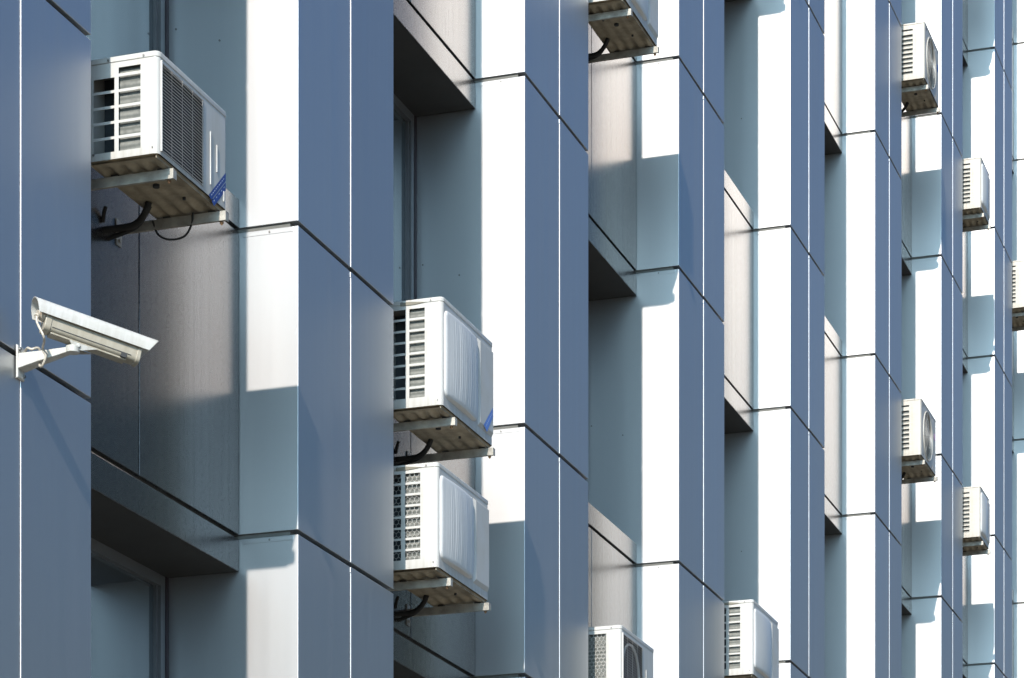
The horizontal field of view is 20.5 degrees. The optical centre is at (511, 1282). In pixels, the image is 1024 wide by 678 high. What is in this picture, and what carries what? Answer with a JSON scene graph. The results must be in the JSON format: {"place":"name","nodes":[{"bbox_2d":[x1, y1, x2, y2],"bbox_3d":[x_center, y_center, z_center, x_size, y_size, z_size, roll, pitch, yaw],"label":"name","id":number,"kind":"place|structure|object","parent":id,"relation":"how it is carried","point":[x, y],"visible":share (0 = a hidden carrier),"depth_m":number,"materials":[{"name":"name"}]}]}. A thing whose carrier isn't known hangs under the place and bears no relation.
{"place":"outdoors","nodes":[
{"label":"outdoors","id":0,"kind":"place"},
{"label":"ground","id":1,"kind":"structure","parent":0,"visible":0},
{"bbox_2d":[0,0,1023,677],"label":"office building","id":2,"kind":"structure","parent":1,"relation":"on","point":[724,286],"depth_m":19.36,"materials":[{"name":"blue metal"}]},
{"bbox_2d":[16,297,157,381],"bbox_3d":[-1.868,-4.149,12.488,0.624,0.316,0.252,0,0,-11],"label":"security camera","id":3,"kind":"object","parent":2,"relation":"attached to","point":[77,333],"visible":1,"depth_m":12.46,"materials":[{"name":"white paint"}]},
{"bbox_2d":[86,0,168,59],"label":"window","id":4,"kind":"structure","parent":2,"relation":"in","point":[118,27],"depth_m":15.35,"materials":[{"name":"glass"}]},
{"bbox_2d":[91,538,168,677],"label":"window","id":5,"kind":"structure","parent":2,"relation":"in","point":[130,600],"depth_m":15.32,"materials":[{"name":"glass"}]},
{"bbox_2d":[91,168,228,247],"bbox_3d":[-1.784,-5.264,13.846,0.597,0.130,0.623,0,0,19],"label":"wall bracket","id":6,"kind":"object","parent":2,"relation":"attached to","point":[158,175],"depth_m":14.00,"materials":[{"name":"metal"}]},
{"bbox_2d":[91,51,225,240],"bbox_3d":[-1.810,-5.496,13.806,0.588,0.625,0.780,0,0,19],"label":"air conditioner","id":7,"kind":"object","parent":6,"relation":"on","point":[153,110],"visible":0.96,"depth_m":13.57,"materials":[{"name":"white metal"}]},
{"bbox_2d":[393,93,416,301],"bbox_3d":[-1.080,-6.961,18.229,0.072,2.004,2.426,0,0,19],"label":"window","id":8,"kind":"structure","parent":2,"relation":"in","point":[404,122],"depth_m":19.26,"materials":[{"name":"glass"}]},
{"bbox_2d":[388,577,490,625],"bbox_3d":[-0.509,-4.244,17.616,0.552,0.130,0.723,0,0,19],"label":"wall bracket","id":9,"kind":"object","parent":2,"relation":"attached to","point":[435,583],"depth_m":17.84,"materials":[{"name":"metal"}]},
{"bbox_2d":[393,462,488,621],"bbox_3d":[-0.529,-4.549,17.545,0.574,0.771,0.925,0,0,19],"label":"air conditioner","id":10,"kind":"object","parent":9,"relation":"on","point":[440,520],"visible":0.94,"depth_m":17.19,"materials":[{"name":"white metal"}]},
{"bbox_2d":[393,417,494,464],"bbox_3d":[-0.494,-5.220,17.622,0.577,0.130,0.723,0,0,19],"label":"wall bracket","id":11,"kind":"object","parent":2,"relation":"attached to","point":[451,422],"depth_m":17.84,"materials":[{"name":"metal"}]},
{"bbox_2d":[389,297,492,465],"bbox_3d":[-0.514,-5.535,17.550,0.599,0.791,0.925,0,0,19],"label":"air conditioner","id":12,"kind":"object","parent":11,"relation":"on","point":[442,358],"visible":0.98,"depth_m":17.21,"materials":[{"name":"white metal"}]},
{"bbox_2d":[588,8,659,62],"bbox_3d":[0.714,-9.264,21.101,0.594,0.130,0.728,0,0,19],"label":"wall bracket","id":13,"kind":"object","parent":2,"relation":"attached to","point":[647,50],"depth_m":21.33,"materials":[{"name":"metal"}]},
{"bbox_2d":[588,0,657,61],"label":"air conditioner","id":14,"kind":"object","parent":13,"relation":"on","point":[638,29],"visible":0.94,"depth_m":21.09,"materials":[{"name":"white metal"}]},
{"bbox_2d":[902,460,937,483],"bbox_3d":[4.494,-9.177,32.151,0.542,0.130,0.753,0,0,19],"label":"wall bracket","id":15,"kind":"object","parent":2,"relation":"attached to","point":[918,480],"depth_m":32.40,"materials":[{"name":"metal"}]},
{"bbox_2d":[902,398,935,478],"bbox_3d":[4.472,-9.482,32.109,0.542,0.771,0.910,0,0,19],"label":"air conditioner","id":16,"kind":"object","parent":15,"relation":"on","point":[918,431],"visible":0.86,"depth_m":31.69,"materials":[{"name":"white metal"}]},
{"bbox_2d":[902,85,940,116],"bbox_3d":[4.506,-13.374,32.125,0.582,0.130,0.713,0,0,19],"label":"wall bracket","id":17,"kind":"object","parent":2,"relation":"attached to","point":[923,111],"depth_m":32.35,"materials":[{"name":"metal"}]},
{"bbox_2d":[900,21,938,112],"bbox_3d":[4.485,-13.679,32.083,0.582,0.771,0.870,0,0,19],"label":"air conditioner","id":18,"kind":"object","parent":17,"relation":"on","point":[920,52],"visible":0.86,"depth_m":31.69,"materials":[{"name":"white metal"}]},
{"bbox_2d":[963,213,990,231],"bbox_3d":[5.710,-13.314,35.656,0.558,0.130,0.473,0,0,19],"label":"wall bracket","id":19,"kind":"object","parent":2,"relation":"attached to","point":[977,215],"depth_m":35.76,"materials":[{"name":"metal"}]},
{"bbox_2d":[963,157,989,226],"bbox_3d":[5.698,-13.619,35.610,0.578,0.771,0.630,0,0,19],"label":"air conditioner","id":20,"kind":"object","parent":19,"relation":"on","point":[976,189],"visible":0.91,"depth_m":35.30,"materials":[{"name":"white metal"}]},
{"bbox_2d":[963,541,990,555],"bbox_3d":[5.712,-9.220,35.676,0.549,0.130,0.513,0,0,19],"label":"wall bracket","id":21,"kind":"object","parent":2,"relation":"attached to","point":[976,543],"depth_m":35.80,"materials":[{"name":"metal"}]},
{"bbox_2d":[963,486,989,551],"bbox_3d":[5.701,-9.525,35.631,0.570,0.771,0.670,0,0,19],"label":"air conditioner","id":22,"kind":"object","parent":21,"relation":"on","point":[976,515],"visible":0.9,"depth_m":35.30,"materials":[{"name":"white metal"}]},
{"bbox_2d":[1012,312,1023,331],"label":"wall bracket","id":23,"kind":"object","parent":2,"relation":"attached to","point":[1017,315],"depth_m":39.08,"materials":[{"name":"metal"}]},
{"bbox_2d":[1011,260,1023,327],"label":"air conditioner","id":24,"kind":"object","parent":23,"relation":"on","point":[1018,286],"visible":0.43,"depth_m":38.93,"materials":[{"name":"white metal"}]},
{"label":"wall bracket","id":25,"kind":"object","parent":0,"visible":0},
{"bbox_2d":[588,625,653,677],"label":"air conditioner","id":26,"kind":"object","parent":25,"relation":"on","point":[617,651],"visible":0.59,"depth_m":20.71,"materials":[{"name":"white metal"}]},
{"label":"wall bracket","id":27,"kind":"object","parent":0,"visible":0},
{"bbox_2d":[723,599,778,677],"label":"air conditioner","id":28,"kind":"object","parent":27,"relation":"on","point":[751,639],"visible":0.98,"depth_m":24.39,"materials":[{"name":"white metal"}]}
]}

